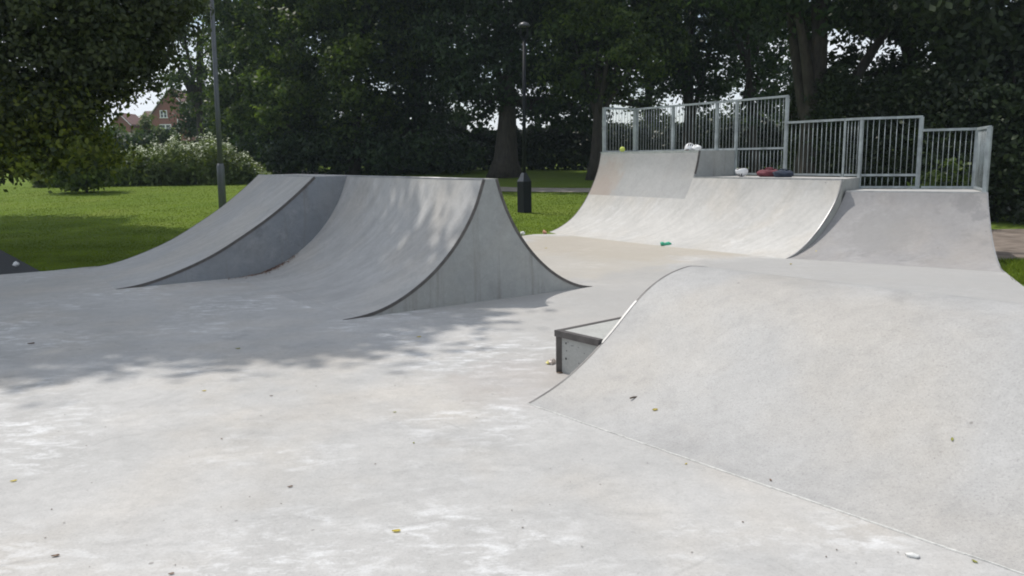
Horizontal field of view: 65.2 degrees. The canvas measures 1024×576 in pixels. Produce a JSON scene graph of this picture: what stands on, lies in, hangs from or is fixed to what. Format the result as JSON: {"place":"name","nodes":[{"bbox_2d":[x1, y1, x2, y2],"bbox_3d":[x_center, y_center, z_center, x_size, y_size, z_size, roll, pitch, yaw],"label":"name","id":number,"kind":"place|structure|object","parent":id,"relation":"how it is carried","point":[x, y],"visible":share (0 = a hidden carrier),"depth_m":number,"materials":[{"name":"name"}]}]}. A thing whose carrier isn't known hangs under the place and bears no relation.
{"place":"outdoors","nodes":[
{"label":"outdoors","id":0,"kind":"place"},
{"bbox_2d":[0,250,39,274],"bbox_3d":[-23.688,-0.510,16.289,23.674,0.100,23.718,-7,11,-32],"label":"ramp","id":1,"kind":"structure","parent":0,"point":[7,261],"depth_m":13.64,"materials":[{"name":"grey concrete"}]},
{"bbox_2d":[22,299,836,566],"bbox_3d":[-0.934,0.710,6.251,9.280,0.005,6.875,-1,9,0],"label":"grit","id":2,"kind":"object","parent":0,"point":[375,463],"visible":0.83,"depth_m":4.51,"materials":[{"name":"grey stone"}]},
{"bbox_2d":[273,170,590,191],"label":"park path","id":3,"kind":"structure","parent":0,"point":[549,189],"depth_m":30.18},
{"bbox_2d":[2,0,1013,131],"label":"sky","id":4,"kind":"structure","parent":0,"point":[138,110],"materials":[{"name":"white"}]},
{"bbox_2d":[0,234,1023,575],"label":"concrete floor","id":5,"kind":"structure","parent":0,"point":[328,418],"depth_m":4.74,"materials":[{"name":"grey concrete"}]},
{"bbox_2d":[89,174,346,288],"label":"bank ramp","id":6,"kind":"structure","parent":5,"relation":"on","point":[259,223],"depth_m":12.29,"materials":[{"name":"concrete"}]},
{"bbox_2d":[228,253,296,279],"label":"leaf litter","id":7,"kind":"object","parent":5,"relation":"on","point":[271,269],"visible":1,"depth_m":12.04,"materials":[{"name":"plant"}]},
{"bbox_2d":[238,175,592,319],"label":"spine ramp","id":8,"kind":"structure","parent":5,"relation":"on","point":[378,245],"depth_m":9.89,"materials":[{"name":"concrete"}]},
{"bbox_2d":[546,358,555,364],"bbox_3d":[0.323,0.606,6.644,0.076,0.055,0.083,3,10,24],"label":"sweet wrapper","id":9,"kind":"object","parent":5,"relation":"on","point":[552,361],"visible":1,"depth_m":6.62,"materials":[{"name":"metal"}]},
{"bbox_2d":[554,317,620,373],"bbox_3d":[1.174,0.436,6.757,1.790,0.359,0.490,-9,12,-39],"label":"grind ledge","id":10,"kind":"object","parent":5,"relation":"on","point":[577,346],"visible":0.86,"depth_m":6.29,"materials":[{"name":"concrete"}]},
{"bbox_2d":[550,150,734,242],"bbox_3d":[2.745,-1.987,17.511,2.796,1.977,3.195,-7,11,-33],"label":"quarter pipe","id":11,"kind":"object","parent":5,"relation":"on","point":[636,197],"visible":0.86,"depth_m":17.05,"materials":[{"name":"concrete"}]},
{"bbox_2d":[684,143,693,149],"bbox_3d":[3.702,-2.927,16.623,0.243,0.171,0.257,-1,9,0],"label":"helmet","id":12,"kind":"object","parent":11,"relation":"on","point":[688,146],"visible":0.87,"depth_m":16.52,"materials":[{"name":"white plastic"}]},
{"bbox_2d":[691,144,701,149],"bbox_3d":[3.801,-2.879,16.441,0.166,0.142,0.302,-4,10,-16],"label":"carrier bag","id":13,"kind":"object","parent":11,"relation":"on","point":[696,147],"visible":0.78,"depth_m":16.36,"materials":[{"name":"white plastic"}]},
{"bbox_2d":[660,242,672,245],"bbox_3d":[2.923,-0.839,15.114,0.242,0.077,0.079,-1,9,0],"label":"crushed bottle","id":14,"kind":"object","parent":5,"relation":"on","point":[665,243],"visible":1,"depth_m":15.09,"materials":[{"name":"green plastic"}]},
{"bbox_2d":[640,176,858,258],"bbox_3d":[4.528,-1.324,14.930,2.714,1.447,3.254,-7,11,-34],"label":"quarter pipe","id":15,"kind":"object","parent":5,"relation":"on","point":[784,217],"visible":0.93,"depth_m":14.49,"materials":[{"name":"concrete"}]},
{"bbox_2d":[600,95,789,175],"bbox_3d":[3.815,-3.212,17.255,1.232,1.563,4.547,-7,11,-34],"label":"guard rail","id":16,"kind":"object","parent":15,"relation":"on","point":[672,127],"visible":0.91,"depth_m":17.12,"materials":[{"name":"grey metal"}]},
{"bbox_2d":[735,168,748,176],"bbox_3d":[4.582,-2.300,15.922,0.274,0.171,0.212,-1,9,0],"label":"helmet","id":17,"kind":"object","parent":15,"relation":"on","point":[741,172],"visible":1,"depth_m":15.85,"materials":[{"name":"white plastic"}]},
{"bbox_2d":[756,167,776,176],"bbox_3d":[5.007,-2.251,15.592,0.460,0.199,0.261,8,13,44],"label":"backpack","id":18,"kind":"object","parent":15,"relation":"on","point":[767,172],"visible":0.79,"depth_m":15.52,"materials":[{"name":"red fabric"}]},
{"bbox_2d":[773,169,793,176],"bbox_3d":[5.164,-2.189,15.250,0.328,0.177,0.378,-1,9,0],"label":"backpack","id":19,"kind":"object","parent":15,"relation":"on","point":[783,173],"visible":0.93,"depth_m":15.15,"materials":[{"name":"blue fabric"}]},
{"bbox_2d":[527,266,1023,574],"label":"hump ramp","id":20,"kind":"structure","parent":5,"relation":"on","point":[865,402],"depth_m":4.62,"materials":[{"name":"concrete"}]},
{"bbox_2d":[790,189,1003,271],"bbox_3d":[6.557,-0.959,13.139,3.026,1.242,2.820,6,12,37],"label":"quarter pipe","id":21,"kind":"object","parent":5,"relation":"on","point":[942,228],"visible":0.94,"depth_m":12.75,"materials":[{"name":"concrete"}]},
{"bbox_2d":[787,115,923,188],"bbox_3d":[6.135,-2.466,14.676,2.553,1.263,0.435,8,13,44],"label":"guard rail","id":22,"kind":"object","parent":21,"relation":"on","point":[919,151],"visible":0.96,"depth_m":14.32,"materials":[{"name":"grey metal"}]},
{"bbox_2d":[921,125,992,207],"bbox_3d":[7.625,-2.019,13.289,0.782,1.283,1.579,-3,9,-10],"label":"guard rail","id":23,"kind":"object","parent":21,"relation":"on","point":[984,167],"visible":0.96,"depth_m":13.52,"materials":[{"name":"grey metal"}]},
{"bbox_2d":[904,552,919,557],"bbox_3d":[1.698,1.133,3.388,0.060,0.025,0.034,1,10,14],"label":"paper scrap","id":24,"kind":"object","parent":5,"relation":"on","point":[911,555],"visible":1,"depth_m":3.38,"materials":[{"name":"white paper"}]},
{"bbox_2d":[0,138,1023,285],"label":"ground","id":25,"kind":"structure","parent":0,"point":[550,178],"depth_m":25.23,"materials":[{"name":"green plant"}]},
{"bbox_2d":[36,104,131,193],"bbox_3d":[-17.649,-5.827,32.284,3.678,4.058,3.299,4,10,27],"label":"bush","id":26,"kind":"object","parent":25,"relation":"on","point":[85,181],"visible":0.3,"depth_m":32.18,"materials":[{"name":"green plant"}]},
{"bbox_2d":[0,0,215,191],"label":"broadleaf tree","id":27,"kind":"object","parent":25,"relation":"on","point":[84,59],"visible":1,"depth_m":13.21,"materials":[{"name":"green plant"}]},
{"bbox_2d":[101,127,159,152],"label":"bush","id":28,"kind":"object","parent":25,"relation":"on","point":[135,139],"visible":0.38,"depth_m":56.52,"materials":[{"name":"green plant"}]},
{"bbox_2d":[101,122,184,151],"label":"hedge","id":29,"kind":"object","parent":25,"relation":"on","point":[163,135],"visible":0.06,"depth_m":63.54,"materials":[{"name":"green plant"}]},
{"bbox_2d":[27,127,271,187],"bbox_3d":[-17.764,-6.300,38.450,13.764,2.940,5.882,-1,9,0],"label":"wildflower patch","id":30,"kind":"object","parent":25,"relation":"on","point":[177,163],"visible":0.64,"depth_m":36.30,"materials":[{"name":"green plant"}]},
{"bbox_2d":[133,110,167,138],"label":"bush","id":31,"kind":"object","parent":25,"relation":"on","point":[148,124],"visible":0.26,"depth_m":68.33,"materials":[{"name":"green plant"}]},
{"bbox_2d":[114,88,195,142],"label":"brick house","id":32,"kind":"structure","parent":25,"relation":"on","point":[163,121],"depth_m":109.48,"materials":[{"name":"brick"}]},
{"bbox_2d":[159,110,167,117],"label":"window","id":33,"kind":"structure","parent":32,"relation":"in","point":[162,115],"depth_m":109.40,"materials":[{"name":"white glass"}]},
{"bbox_2d":[159,124,170,129],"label":"window","id":34,"kind":"structure","parent":32,"relation":"in","point":[162,125],"depth_m":109.70,"materials":[{"name":"white glass"}]},
{"bbox_2d":[143,0,242,142],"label":"broadleaf tree","id":35,"kind":"object","parent":25,"relation":"on","point":[194,89],"visible":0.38,"depth_m":55.89,"materials":[{"name":"green plant"}]},
{"bbox_2d":[169,90,232,144],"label":"tree","id":36,"kind":"object","parent":25,"relation":"on","point":[189,125],"visible":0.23,"depth_m":59.67,"materials":[{"name":"green plant"}]},
{"bbox_2d":[210,0,225,207],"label":"lamp post","id":37,"kind":"object","parent":25,"relation":"on","point":[221,184],"visible":0.88,"depth_m":21.50,"materials":[{"name":"grey metal"}]},
{"bbox_2d":[190,0,304,153],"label":"broadleaf tree","id":38,"kind":"object","parent":25,"relation":"on","point":[229,42],"visible":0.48,"depth_m":46.79,"materials":[{"name":"green plant"}]},
{"bbox_2d":[208,70,328,132],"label":"thicket","id":39,"kind":"object","parent":25,"relation":"on","point":[252,93],"depth_m":77.63,"materials":[{"name":"green plant"}]},
{"bbox_2d":[231,120,369,174],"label":"bush","id":40,"kind":"object","parent":25,"relation":"on","point":[310,158],"visible":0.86,"depth_m":41.88,"materials":[{"name":"green plant"}]},
{"bbox_2d":[224,0,378,173],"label":"broadleaf tree","id":41,"kind":"object","parent":25,"relation":"on","point":[287,109],"visible":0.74,"depth_m":41.81,"materials":[{"name":"green plant"}]},
{"bbox_2d":[277,0,440,174],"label":"broadleaf tree","id":42,"kind":"object","parent":25,"relation":"on","point":[356,52],"visible":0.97,"depth_m":40.24,"materials":[{"name":"green plant"}]},
{"bbox_2d":[299,106,467,165],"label":"thicket","id":43,"kind":"object","parent":25,"relation":"on","point":[409,120],"depth_m":50.98,"materials":[{"name":"green plant"}]},
{"bbox_2d":[346,0,487,171],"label":"broadleaf tree","id":44,"kind":"object","parent":25,"relation":"on","point":[420,112],"visible":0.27,"depth_m":43.34,"materials":[{"name":"green plant"}]},
{"bbox_2d":[347,124,490,175],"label":"bush","id":45,"kind":"object","parent":25,"relation":"on","point":[452,153],"visible":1,"depth_m":41.05,"materials":[{"name":"green plant"}]},
{"bbox_2d":[396,0,620,177],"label":"broadleaf tree","id":46,"kind":"object","parent":25,"relation":"on","point":[497,51],"visible":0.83,"depth_m":37.02,"materials":[{"name":"green plant"}]},
{"bbox_2d":[517,22,531,212],"bbox_3d":[0.355,-4.587,21.946,0.344,5.220,0.335,-8,12,-37],"label":"lamp post","id":47,"kind":"object","parent":25,"relation":"on","point":[524,201],"visible":1,"depth_m":22.07,"materials":[{"name":"black metal"}]},
{"bbox_2d":[518,0,704,179],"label":"broadleaf tree","id":48,"kind":"object","parent":25,"relation":"on","point":[624,39],"visible":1,"depth_m":34.00,"materials":[{"name":"green plant"}]},
{"bbox_2d":[443,114,795,169],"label":"hedge","id":49,"kind":"object","parent":25,"relation":"on","point":[569,149],"visible":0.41,"depth_m":43.05,"materials":[{"name":"green plant"}]},
{"bbox_2d":[623,101,678,129],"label":"bush","id":50,"kind":"object","parent":25,"relation":"on","point":[655,112],"visible":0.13,"depth_m":48.31,"materials":[{"name":"green plant"}]},
{"bbox_2d":[527,0,835,126],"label":"broadleaf tree","id":51,"kind":"object","parent":25,"relation":"on","point":[633,102],"visible":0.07,"depth_m":48.15,"materials":[{"name":"green plant"}]},
{"bbox_2d":[629,0,758,148],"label":"broadleaf tree","id":52,"kind":"object","parent":25,"relation":"on","point":[684,83],"visible":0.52,"depth_m":38.16,"materials":[{"name":"green plant"}]},
{"bbox_2d":[694,97,784,139],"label":"bush","id":53,"kind":"object","parent":25,"relation":"on","point":[709,115],"visible":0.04,"depth_m":45.46,"materials":[{"name":"green plant"}]},
{"bbox_2d":[695,0,811,175],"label":"broadleaf tree","id":54,"kind":"object","parent":25,"relation":"on","point":[742,41],"visible":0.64,"depth_m":35.80,"materials":[{"name":"green plant"}]},
{"bbox_2d":[680,0,919,176],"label":"broadleaf tree","id":55,"kind":"object","parent":25,"relation":"on","point":[809,26],"visible":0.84,"depth_m":23.11,"materials":[{"name":"green plant"}]},
{"bbox_2d":[791,0,1005,91],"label":"broadleaf tree","id":56,"kind":"object","parent":25,"relation":"on","point":[894,65],"visible":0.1,"depth_m":25.34,"materials":[{"name":"green plant"}]},
{"bbox_2d":[774,62,1023,224],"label":"hedge","id":57,"kind":"object","parent":25,"relation":"on","point":[914,93],"visible":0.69,"depth_m":19.77,"materials":[{"name":"green plant"}]},
{"bbox_2d":[834,0,1023,211],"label":"broadleaf tree","id":58,"kind":"object","parent":25,"relation":"on","point":[984,38],"visible":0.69,"depth_m":19.53,"materials":[{"name":"green plant"}]},
{"bbox_2d":[907,156,978,188],"bbox_3d":[9.418,-2.052,17.493,1.491,1.640,1.142,-1,9,0],"label":"bush","id":59,"kind":"object","parent":25,"relation":"on","point":[937,176],"visible":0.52,"depth_m":17.33,"materials":[{"name":"green plant"}]},
{"bbox_2d":[991,229,1023,259],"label":"dirt path","id":60,"kind":"structure","parent":0,"point":[1008,243],"depth_m":14.85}
]}

